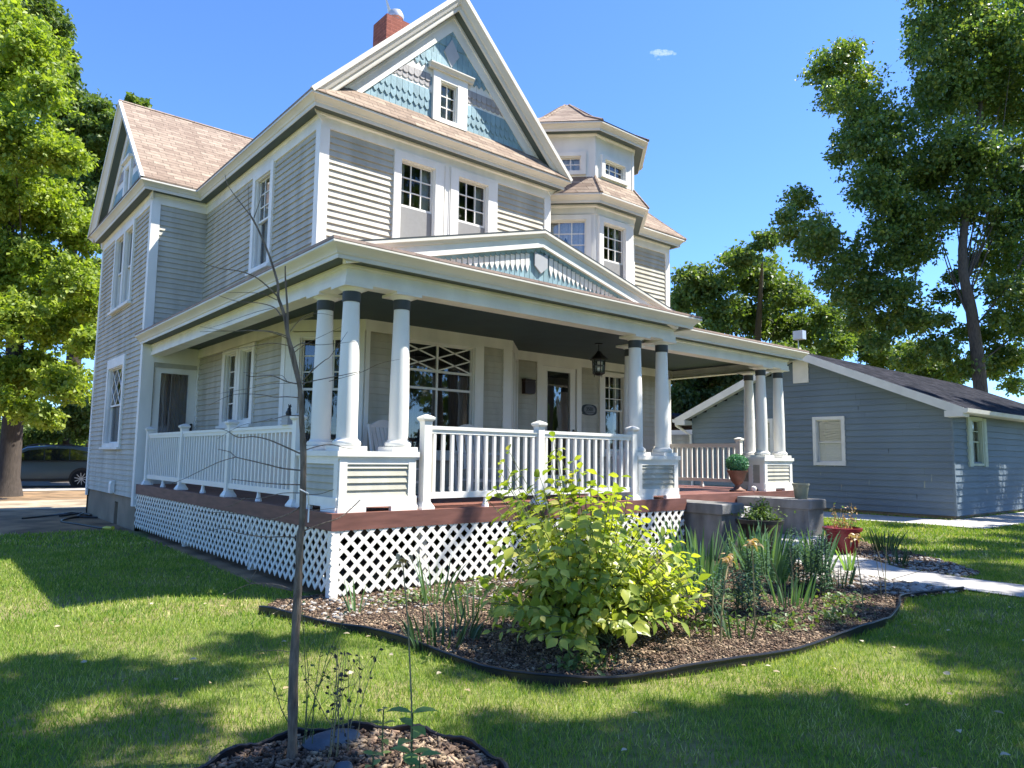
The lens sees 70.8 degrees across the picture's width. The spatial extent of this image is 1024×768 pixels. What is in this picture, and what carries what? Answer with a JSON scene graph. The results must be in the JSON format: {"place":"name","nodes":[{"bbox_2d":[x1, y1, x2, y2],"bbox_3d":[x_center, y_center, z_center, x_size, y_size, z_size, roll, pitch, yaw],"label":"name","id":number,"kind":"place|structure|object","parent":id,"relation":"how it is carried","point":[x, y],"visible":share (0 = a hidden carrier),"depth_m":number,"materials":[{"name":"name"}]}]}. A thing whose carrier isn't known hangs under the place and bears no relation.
{"place":"outdoors","nodes":[
{"label":"outdoors","id":0,"kind":"place"},
{"bbox_2d":[0,499,86,509],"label":"driveway","id":1,"kind":"structure","parent":0,"point":[41,504],"depth_m":19.29,"materials":[{"name":"beige concrete"}]},
{"bbox_2d":[21,481,84,488],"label":"street","id":2,"kind":"structure","parent":0,"point":[42,485],"depth_m":30.11,"materials":[{"name":"grey asphalt"}]},
{"bbox_2d":[20,444,87,486],"bbox_3d":[-18.956,3.312,29.015,4.640,1.789,2.160,4,-7,-31],"label":"parked car","id":3,"kind":"object","parent":2,"relation":"on","point":[51,462],"visible":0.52,"depth_m":28.55,"materials":[{"name":"grey paint"}]},
{"bbox_2d":[21,512,114,529],"bbox_3d":[-9.085,2.785,14.740,1.344,0.087,4.554,6,-7,-40],"label":"garden hose","id":4,"kind":"object","parent":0,"point":[86,515],"visible":1,"depth_m":15.60,"materials":[{"name":"black rubber"}]},
{"bbox_2d":[0,486,1023,767],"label":"ground","id":5,"kind":"structure","parent":0,"point":[690,752],"depth_m":4.39,"materials":[{"name":"green plant"}]},
{"bbox_2d":[22,488,84,491],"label":"kerb","id":6,"kind":"structure","parent":5,"relation":"on","point":[66,489],"depth_m":25.88,"materials":[{"name":"concrete"}]},
{"bbox_2d":[0,0,152,481],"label":"leafy tree","id":7,"kind":"object","parent":5,"relation":"on","point":[92,126],"visible":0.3,"depth_m":31.44,"materials":[{"name":"green plant"}]},
{"bbox_2d":[0,491,340,591],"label":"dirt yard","id":8,"kind":"structure","parent":5,"relation":"on","point":[11,521],"depth_m":13.49,"materials":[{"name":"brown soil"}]},
{"bbox_2d":[0,0,101,496],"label":"leafy tree","id":9,"kind":"object","parent":8,"relation":"on","point":[34,52],"visible":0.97,"depth_m":21.35,"materials":[{"name":"green plant"}]},
{"bbox_2d":[194,721,508,767],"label":"garden edging","id":10,"kind":"object","parent":5,"relation":"on","point":[229,752],"visible":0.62,"depth_m":3.58,"materials":[{"name":"black plastic"}]},
{"bbox_2d":[207,728,499,767],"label":"wood chips","id":11,"kind":"object","parent":5,"relation":"on","point":[465,754],"visible":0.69,"depth_m":3.42,"materials":[{"name":"brown wood"}]},
{"bbox_2d":[169,176,398,759],"bbox_3d":[-1.191,0.365,3.526,1.185,2.895,0.568,1,-6,-2],"label":"bare sapling","id":12,"kind":"object","parent":11,"relation":"on","point":[292,705],"visible":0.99,"depth_m":3.50,"materials":[{"name":"grey plant"}]},
{"bbox_2d":[239,600,346,745],"bbox_3d":[-1.081,1.449,3.563,0.488,0.707,0.278,2,-6,-10],"label":"wiry dead plant","id":13,"kind":"object","parent":11,"relation":"on","point":[324,675],"visible":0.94,"depth_m":3.54,"materials":[{"name":"brown plant"}]},
{"bbox_2d":[302,728,360,751],"bbox_3d":[-0.900,1.793,3.595,0.194,0.108,0.300,-3,-7,34],"label":"rock","id":14,"kind":"object","parent":11,"relation":"on","point":[321,740],"visible":0.58,"depth_m":3.55,"materials":[{"name":"grey stone"}]},
{"bbox_2d":[321,646,357,761],"bbox_3d":[-0.829,1.534,3.413,0.168,0.514,0.591,1,-6,-5],"label":"wiry dead plant","id":15,"kind":"object","parent":11,"relation":"on","point":[337,704],"visible":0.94,"depth_m":3.46,"materials":[{"name":"brown plant"}]},
{"bbox_2d":[301,646,383,737],"bbox_3d":[-0.819,1.575,3.627,0.224,0.475,0.467,-3,-7,31],"label":"wiry dead plant","id":16,"kind":"object","parent":11,"relation":"on","point":[360,689],"visible":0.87,"depth_m":3.63,"materials":[{"name":"brown plant"}]},
{"bbox_2d":[369,707,395,753],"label":"young plant","id":17,"kind":"object","parent":11,"relation":"on","point":[385,741],"visible":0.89,"depth_m":3.43,"materials":[{"name":"green plant"}]},
{"bbox_2d":[386,553,412,751],"bbox_3d":[-0.509,1.276,3.238,0.142,0.998,0.134,-3,-7,30],"label":"dried stalk","id":18,"kind":"object","parent":11,"relation":"on","point":[401,560],"visible":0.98,"depth_m":3.28,"materials":[{"name":"plant"}]},
{"bbox_2d":[386,706,438,767],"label":"young plant","id":19,"kind":"object","parent":11,"relation":"on","point":[417,731],"visible":0.9,"depth_m":3.15,"materials":[{"name":"green plant"}]},
{"bbox_2d":[404,750,441,767],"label":"young plant","id":20,"kind":"object","parent":11,"relation":"on","point":[414,761],"visible":1,"depth_m":2.98,"materials":[{"name":"green plant"}]},
{"bbox_2d":[85,0,808,598],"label":"victorian house","id":21,"kind":"structure","parent":5,"relation":"on","point":[453,226],"depth_m":11.59,"materials":[{"name":"white paint"}]},
{"bbox_2d":[99,354,126,448],"bbox_3d":[-8.086,0.426,15.294,0.795,1.925,1.670,6,-7,-40],"label":"window","id":22,"kind":"structure","parent":21,"relation":"in","point":[115,377],"depth_m":15.55,"materials":[{"name":"white paint"}]},
{"bbox_2d":[107,228,124,315],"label":"window","id":23,"kind":"structure","parent":21,"relation":"in","point":[119,239],"depth_m":15.97,"materials":[{"name":"white paint"}]},
{"bbox_2d":[117,218,136,308],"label":"window","id":24,"kind":"structure","parent":21,"relation":"in","point":[129,239],"depth_m":15.25,"materials":[{"name":"white paint"}]},
{"bbox_2d":[121,153,133,196],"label":"window","id":25,"kind":"structure","parent":21,"relation":"in","point":[127,162],"depth_m":15.65,"materials":[{"name":"white paint"}]},
{"bbox_2d":[151,367,196,483],"bbox_3d":[-6.629,0.781,13.942,0.800,2.265,0.557,6,-7,-40],"label":"door","id":26,"kind":"structure","parent":21,"relation":"in","point":[174,390],"depth_m":13.88,"materials":[{"name":"white paint"}]},
{"bbox_2d":[215,347,238,428],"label":"window","id":27,"kind":"structure","parent":21,"relation":"in","point":[229,359],"depth_m":12.84,"materials":[{"name":"white paint"}]},
{"bbox_2d":[235,342,256,427],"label":"window","id":28,"kind":"structure","parent":21,"relation":"in","point":[244,411],"depth_m":12.23,"materials":[{"name":"white paint"}]},
{"bbox_2d":[245,160,275,276],"bbox_3d":[-3.926,-2.719,12.241,0.795,1.775,0.970,6,-7,-40],"label":"window","id":29,"kind":"structure","parent":21,"relation":"in","point":[259,260],"depth_m":12.27,"materials":[{"name":"white paint"}]},
{"bbox_2d":[286,332,340,456],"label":"window","id":30,"kind":"structure","parent":21,"relation":"in","point":[305,355],"depth_m":10.89,"materials":[{"name":"white paint"}]},
{"bbox_2d":[367,420,418,497],"bbox_3d":[-1.522,1.029,9.925,0.927,1.086,0.610,-3,-7,35],"label":"rocking chair","id":31,"kind":"object","parent":21,"relation":"on","point":[381,425],"visible":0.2,"depth_m":10.04,"materials":[{"name":"white wood"}]},
{"bbox_2d":[391,148,443,237],"bbox_3d":[-1.704,-2.779,11.718,0.990,1.705,0.795,6,-7,-40],"label":"window","id":32,"kind":"structure","parent":21,"relation":"in","point":[418,181],"depth_m":11.61,"materials":[{"name":"white paint"}]},
{"bbox_2d":[408,336,483,460],"bbox_3d":[-1.363,0.253,11.733,1.780,1.965,0.795,6,-7,-40],"label":"window","id":33,"kind":"structure","parent":21,"relation":"in","point":[454,396],"depth_m":11.99,"materials":[{"name":"glass"}]},
{"bbox_2d":[431,69,467,131],"bbox_3d":[-1.157,-4.691,12.146,0.690,0.880,0.430,6,-7,-40],"label":"window","id":34,"kind":"structure","parent":21,"relation":"in","point":[449,95],"depth_m":12.08,"materials":[{"name":"white paint"}]},
{"bbox_2d":[449,166,497,234],"bbox_3d":[-0.862,-2.697,12.422,1.050,1.705,0.795,6,-7,-40],"label":"window","id":35,"kind":"structure","parent":21,"relation":"in","point":[473,197],"depth_m":12.37,"materials":[{"name":"white paint"}]},
{"bbox_2d":[448,424,507,490],"bbox_3d":[-0.502,1.141,10.907,0.610,1.086,0.927,4,-7,-31],"label":"rocking chair","id":36,"kind":"object","parent":21,"relation":"on","point":[472,459],"visible":0.36,"depth_m":11.06,"materials":[{"name":"white wood"}]},
{"bbox_2d":[512,353,519,460],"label":"window","id":37,"kind":"structure","parent":21,"relation":"in","point":[515,360],"depth_m":13.17,"materials":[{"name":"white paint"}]},
{"bbox_2d":[522,378,535,393],"bbox_3d":[0.325,0.046,13.714,0.275,0.285,0.115,6,-7,-40],"label":"mailbox","id":38,"kind":"object","parent":21,"relation":"attached to","point":[528,386],"visible":1,"depth_m":13.66,"materials":[{"name":"brown metal"}]},
{"bbox_2d":[542,365,575,487],"bbox_3d":[0.780,0.864,14.416,0.960,2.380,0.557,6,-7,-40],"label":"door","id":39,"kind":"structure","parent":21,"relation":"in","point":[558,383],"depth_m":14.62,"materials":[{"name":"white paint"}]},
{"bbox_2d":[551,214,590,256],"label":"window","id":40,"kind":"structure","parent":21,"relation":"in","point":[575,230],"depth_m":14.24,"materials":[{"name":"white paint"}]},
{"bbox_2d":[557,152,585,174],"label":"window","id":41,"kind":"structure","parent":21,"relation":"in","point":[574,162],"depth_m":14.31,"materials":[{"name":"white paint"}]},
{"bbox_2d":[582,404,596,415],"bbox_3d":[1.592,0.532,14.811,0.442,0.226,0.035,6,-7,-40],"label":"house number plaque","id":42,"kind":"object","parent":21,"relation":"attached to","point":[589,409],"visible":1,"depth_m":14.79,"materials":[{"name":"black metal"}]},
{"bbox_2d":[590,343,607,376],"bbox_3d":[1.531,-0.419,12.711,0.330,0.600,0.286,6,-7,-40],"label":"porch lantern","id":43,"kind":"object","parent":21,"relation":"hanging from","point":[598,356],"visible":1,"depth_m":12.65,"materials":[{"name":"black metal"}]},
{"bbox_2d":[598,372,623,456],"bbox_3d":[1.957,0.648,15.535,0.980,1.825,0.795,6,-7,-40],"label":"window","id":44,"kind":"structure","parent":21,"relation":"in","point":[611,385],"depth_m":15.55,"materials":[{"name":"glass"}]},
{"bbox_2d":[598,215,629,281],"bbox_3d":[1.835,-2.417,14.659,0.960,1.705,0.795,6,-7,-40],"label":"window","id":45,"kind":"structure","parent":21,"relation":"in","point":[613,236],"depth_m":14.63,"materials":[{"name":"white paint"}]},
{"bbox_2d":[601,154,628,186],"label":"window","id":46,"kind":"structure","parent":21,"relation":"in","point":[614,170],"depth_m":14.71,"materials":[{"name":"white paint"}]},
{"bbox_2d":[725,454,748,491],"bbox_3d":[4.203,1.651,13.448,0.439,0.706,0.455,6,-7,-40],"label":"urn","id":47,"kind":"object","parent":21,"relation":"on","point":[737,465],"visible":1,"depth_m":13.33,"materials":[{"name":"green plant"}]},
{"bbox_2d":[0,509,1023,559],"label":"grass","id":48,"kind":"structure","parent":5,"relation":"on","point":[936,529],"depth_m":12.65,"materials":[{"name":"green plant"}]},
{"bbox_2d":[54,573,1023,767],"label":"fallen leaves","id":49,"kind":"object","parent":5,"relation":"on","point":[944,672],"visible":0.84,"depth_m":4.67,"materials":[{"name":"beige plant"}]},
{"bbox_2d":[258,554,960,676],"bbox_3d":[1.526,2.228,7.576,7.180,0.001,4.160,6,-7,-40],"label":"garden bed","id":50,"kind":"object","parent":5,"relation":"on","point":[654,667],"visible":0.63,"depth_m":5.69,"materials":[{"name":"brown wood"}]},
{"bbox_2d":[341,577,372,612],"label":"iris clump","id":51,"kind":"object","parent":50,"relation":"on","point":[353,601],"visible":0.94,"depth_m":6.56,"materials":[{"name":"green plant"}]},
{"bbox_2d":[280,577,523,621],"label":"river stones","id":52,"kind":"object","parent":50,"relation":"on","point":[340,617],"visible":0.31,"depth_m":6.93,"materials":[{"name":"grey stone"}]},
{"bbox_2d":[366,586,454,606],"bbox_3d":[-1.009,2.077,7.008,0.979,0.171,0.604,6,-7,-40],"label":"weed patch","id":53,"kind":"object","parent":50,"relation":"on","point":[407,592],"visible":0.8,"depth_m":7.02,"materials":[{"name":"green plant"}]},
{"bbox_2d":[393,599,485,651],"bbox_3d":[-0.517,1.865,5.577,0.806,0.302,0.605,6,-7,-40],"label":"iris clump","id":54,"kind":"object","parent":50,"relation":"on","point":[475,631],"visible":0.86,"depth_m":5.55,"materials":[{"name":"green plant"}]},
{"bbox_2d":[413,549,465,604],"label":"iris clump","id":55,"kind":"object","parent":50,"relation":"on","point":[436,596],"visible":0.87,"depth_m":7.01,"materials":[{"name":"green plant"}]},
{"bbox_2d":[414,575,502,604],"bbox_3d":[-0.551,2.141,7.484,1.042,0.204,0.812,6,-7,-40],"label":"weed patch","id":56,"kind":"object","parent":50,"relation":"on","point":[463,587],"visible":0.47,"depth_m":7.52,"materials":[{"name":"green plant"}]},
{"bbox_2d":[435,575,512,623],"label":"iris clump","id":57,"kind":"object","parent":50,"relation":"on","point":[460,604],"visible":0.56,"depth_m":6.30,"materials":[{"name":"green plant"}]},
{"bbox_2d":[538,645,616,675],"bbox_3d":[0.452,1.891,4.912,0.531,0.169,0.470,0,-6,8],"label":"weed patch","id":58,"kind":"object","parent":50,"relation":"on","point":[588,660],"visible":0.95,"depth_m":4.89,"materials":[{"name":"green plant"}]},
{"bbox_2d":[459,431,712,655],"bbox_3d":[0.647,1.193,5.735,2.280,1.645,1.699,6,-7,-40],"label":"leafy shrub","id":59,"kind":"object","parent":50,"relation":"on","point":[592,587],"visible":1,"depth_m":5.43,"materials":[{"name":"green plant"}]},
{"bbox_2d":[649,529,732,592],"bbox_3d":[2.066,1.956,7.947,0.829,0.666,0.874,6,-7,-40],"label":"iris clump","id":60,"kind":"object","parent":50,"relation":"on","point":[692,551],"visible":0.48,"depth_m":7.84,"materials":[{"name":"green plant"}]},
{"bbox_2d":[654,518,740,583],"bbox_3d":[2.243,1.941,8.482,1.067,0.817,0.962,2,-6,-11],"label":"iris clump","id":61,"kind":"object","parent":50,"relation":"on","point":[711,552],"visible":0.37,"depth_m":8.53,"materials":[{"name":"green plant"}]},
{"bbox_2d":[671,563,731,623],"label":"lily plant","id":62,"kind":"object","parent":50,"relation":"on","point":[714,601],"visible":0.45,"depth_m":6.33,"materials":[{"name":"green plant"}]},
{"bbox_2d":[673,608,752,637],"bbox_3d":[1.730,2.026,6.074,0.722,0.191,0.783,0,-6,8],"label":"weed patch","id":63,"kind":"object","parent":50,"relation":"on","point":[707,619],"visible":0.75,"depth_m":6.06,"materials":[{"name":"green plant"}]},
{"bbox_2d":[719,553,735,641],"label":"dried stalk","id":64,"kind":"object","parent":50,"relation":"on","point":[728,559],"visible":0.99,"depth_m":5.86,"materials":[{"name":"plant"}]},
{"bbox_2d":[706,602,759,641],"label":"iris clump","id":65,"kind":"object","parent":50,"relation":"on","point":[727,631],"visible":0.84,"depth_m":5.80,"materials":[{"name":"green plant"}]},
{"bbox_2d":[707,585,769,605],"bbox_3d":[2.339,2.146,7.289,0.952,0.176,0.757,1,-6,-5],"label":"weed patch","id":66,"kind":"object","parent":50,"relation":"on","point":[729,596],"visible":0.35,"depth_m":7.30,"materials":[{"name":"green plant"}]},
{"bbox_2d":[710,563,769,616],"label":"lily plant","id":67,"kind":"object","parent":50,"relation":"on","point":[749,596],"visible":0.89,"depth_m":6.75,"materials":[{"name":"green plant"}]},
{"bbox_2d":[717,521,775,569],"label":"iris clump","id":68,"kind":"object","parent":50,"relation":"on","point":[740,546],"visible":0.3,"depth_m":9.49,"materials":[{"name":"green plant"}]},
{"bbox_2d":[726,536,776,594],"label":"lily plant","id":69,"kind":"object","parent":50,"relation":"on","point":[748,562],"visible":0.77,"depth_m":7.75,"materials":[{"name":"green plant"}]},
{"bbox_2d":[741,538,763,637],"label":"dried stalk","id":70,"kind":"object","parent":50,"relation":"on","point":[751,542],"visible":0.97,"depth_m":5.84,"materials":[{"name":"beige plant"}]},
{"bbox_2d":[731,496,795,553],"bbox_3d":[3.578,2.069,10.350,0.753,0.909,0.880,6,-7,-40],"label":"planter","id":71,"kind":"object","parent":50,"relation":"on","point":[769,522],"visible":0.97,"depth_m":10.18,"materials":[{"name":"black plastic"}]},
{"bbox_2d":[728,532,801,584],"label":"iris clump","id":72,"kind":"object","parent":50,"relation":"on","point":[779,563],"visible":0.6,"depth_m":8.45,"materials":[{"name":"green plant"}]},
{"bbox_2d":[733,518,804,574],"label":"iris clump","id":73,"kind":"object","parent":50,"relation":"on","point":[765,543],"visible":0.41,"depth_m":8.99,"materials":[{"name":"green plant"}]},
{"bbox_2d":[746,606,818,633],"bbox_3d":[2.356,2.037,6.164,0.630,0.184,0.769,2,-6,-8],"label":"weed patch","id":74,"kind":"object","parent":50,"relation":"on","point":[790,622],"visible":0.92,"depth_m":6.20,"materials":[{"name":"green plant"}]},
{"bbox_2d":[751,568,817,608],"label":"iris clump","id":75,"kind":"object","parent":50,"relation":"on","point":[796,598],"visible":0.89,"depth_m":7.11,"materials":[{"name":"green plant"}]},
{"bbox_2d":[781,528,839,596],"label":"lily plant","id":76,"kind":"object","parent":50,"relation":"on","point":[817,557],"visible":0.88,"depth_m":7.72,"materials":[{"name":"green plant"}]},
{"bbox_2d":[792,528,840,572],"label":"iris clump","id":77,"kind":"object","parent":50,"relation":"on","point":[833,547],"visible":0.41,"depth_m":9.17,"materials":[{"name":"green plant"}]},
{"bbox_2d":[792,603,865,626],"bbox_3d":[2.907,2.087,6.507,0.785,0.198,0.518,6,-7,-40],"label":"weed patch","id":78,"kind":"object","parent":50,"relation":"on","point":[828,615],"visible":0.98,"depth_m":6.45,"materials":[{"name":"green plant"}]},
{"bbox_2d":[812,558,860,588],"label":"iris clump","id":79,"kind":"object","parent":50,"relation":"on","point":[851,579],"visible":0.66,"depth_m":8.21,"materials":[{"name":"green plant"}]},
{"bbox_2d":[799,589,876,609],"bbox_3d":[3.277,2.157,7.187,0.783,0.176,0.645,6,-7,-40],"label":"weed patch","id":80,"kind":"object","parent":50,"relation":"on","point":[836,598],"visible":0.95,"depth_m":7.17,"materials":[{"name":"green plant"}]},
{"bbox_2d":[835,543,856,570],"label":"iris clump","id":81,"kind":"object","parent":50,"relation":"on","point":[848,561],"visible":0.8,"depth_m":9.47,"materials":[{"name":"green plant"}]},
{"bbox_2d":[844,533,863,612],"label":"dried stalk","id":82,"kind":"object","parent":50,"relation":"on","point":[856,536],"visible":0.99,"depth_m":6.87,"materials":[{"name":"beige plant"}]},
{"bbox_2d":[797,570,956,595],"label":"river stones","id":83,"kind":"object","parent":50,"relation":"on","point":[890,584],"visible":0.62,"depth_m":8.33,"materials":[{"name":"grey stone"}]},
{"bbox_2d":[259,586,963,686],"bbox_3d":[1.621,2.057,6.077,7.510,0.106,2.536,2,-6,-11],"label":"garden edging","id":84,"kind":"object","parent":5,"relation":"on","point":[554,679],"visible":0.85,"depth_m":5.06,"materials":[{"name":"black plastic"}]},
{"bbox_2d":[671,413,691,484],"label":"shed","id":85,"kind":"structure","parent":5,"relation":"on","point":[678,436],"depth_m":29.37,"materials":[{"name":"paint"}]},
{"bbox_2d":[671,374,742,413],"bbox_3d":[9.458,1.438,33.125,5.641,7.069,5.603,-2,-6,21],"label":"leafy tree","id":86,"kind":"object","parent":5,"relation":"on","point":[688,394],"visible":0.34,"depth_m":32.73,"materials":[{"name":"green plant"}]},
{"bbox_2d":[656,495,827,557],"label":"concrete steps","id":87,"kind":"structure","parent":5,"relation":"on","point":[698,516],"depth_m":10.99,"materials":[{"name":"grey concrete"}]},
{"bbox_2d":[792,479,809,498],"bbox_3d":[4.919,1.780,12.263,0.280,0.340,0.280,6,-7,-40],"label":"pot","id":88,"kind":"object","parent":87,"relation":"on","point":[800,490],"visible":1,"depth_m":12.16,"materials":[{"name":"ceramic"}]},
{"bbox_2d":[670,226,865,387],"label":"leafy tree","id":89,"kind":"object","parent":5,"relation":"on","point":[770,288],"visible":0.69,"depth_m":49.88,"materials":[{"name":"green plant"}]},
{"bbox_2d":[672,330,1023,519],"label":"blue grey house","id":90,"kind":"structure","parent":5,"relation":"on","point":[872,439],"depth_m":20.16,"materials":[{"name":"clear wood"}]},
{"bbox_2d":[755,418,773,454],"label":"window","id":91,"kind":"structure","parent":90,"relation":"in","point":[769,421],"depth_m":22.07,"materials":[{"name":"white glass"}]},
{"bbox_2d":[812,416,845,465],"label":"window","id":92,"kind":"structure","parent":90,"relation":"in","point":[829,444],"depth_m":20.79,"materials":[{"name":"white glass"}]},
{"bbox_2d":[970,416,984,465],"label":"window","id":93,"kind":"structure","parent":90,"relation":"in","point":[977,423],"depth_m":19.57,"materials":[{"name":"white glass"}]},
{"bbox_2d":[807,324,968,384],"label":"leafy tree","id":94,"kind":"object","parent":5,"relation":"on","point":[882,359],"visible":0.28,"depth_m":56.92,"materials":[{"name":"green plant"}]},
{"bbox_2d":[763,0,1023,397],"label":"cottonwood tree","id":95,"kind":"object","parent":5,"relation":"on","point":[987,87],"visible":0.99,"depth_m":31.70,"materials":[{"name":"green plant"}]},
{"bbox_2d":[796,552,1023,596],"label":"front walk","id":96,"kind":"structure","parent":5,"relation":"on","point":[868,567],"depth_m":8.89,"materials":[{"name":"concrete"}]},
{"bbox_2d":[856,544,978,576],"bbox_3d":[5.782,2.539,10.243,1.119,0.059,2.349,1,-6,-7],"label":"river stones","id":97,"kind":"object","parent":5,"relation":"on","point":[954,569],"visible":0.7,"depth_m":9.76,"materials":[{"name":"grey stone"}]},
{"bbox_2d":[822,502,862,553],"bbox_3d":[5.172,2.242,11.281,0.580,0.830,0.580,6,-7,-40],"label":"planter","id":98,"kind":"object","parent":97,"relation":"on","point":[845,531],"visible":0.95,"depth_m":11.11,"materials":[{"name":"red ceramic"}]},
{"bbox_2d":[864,526,905,550],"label":"iris clump","id":99,"kind":"object","parent":97,"relation":"on","point":[878,543],"visible":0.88,"depth_m":11.61,"materials":[{"name":"green plant"}]},
{"bbox_2d":[882,544,913,565],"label":"iris clump","id":100,"kind":"object","parent":97,"relation":"on","point":[904,560],"visible":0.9,"depth_m":10.03,"materials":[{"name":"green plant"}]},
{"bbox_2d":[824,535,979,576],"bbox_3d":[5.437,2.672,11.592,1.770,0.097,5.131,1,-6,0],"label":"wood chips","id":101,"kind":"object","parent":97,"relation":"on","point":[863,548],"visible":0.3,"depth_m":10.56,"materials":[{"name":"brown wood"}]},
{"bbox_2d":[823,511,1023,528],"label":"garage walk","id":102,"kind":"structure","parent":5,"relation":"on","point":[987,522],"depth_m":17.87,"materials":[{"name":"concrete"}]},
{"bbox_2d":[1001,138,1023,171],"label":"leafy tree","id":103,"kind":"object","parent":5,"relation":"on","point":[1017,150],"visible":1,"depth_m":17.64,"materials":[{"name":"green plant"}]},
{"bbox_2d":[0,545,1023,636],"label":"grass","id":104,"kind":"structure","parent":0,"point":[70,556],"depth_m":7.48,"materials":[{"name":"green plant"}]},
{"bbox_2d":[0,0,1023,419],"label":"sky","id":105,"kind":"structure","parent":0,"point":[715,94],"materials":[{"name":"blue"}]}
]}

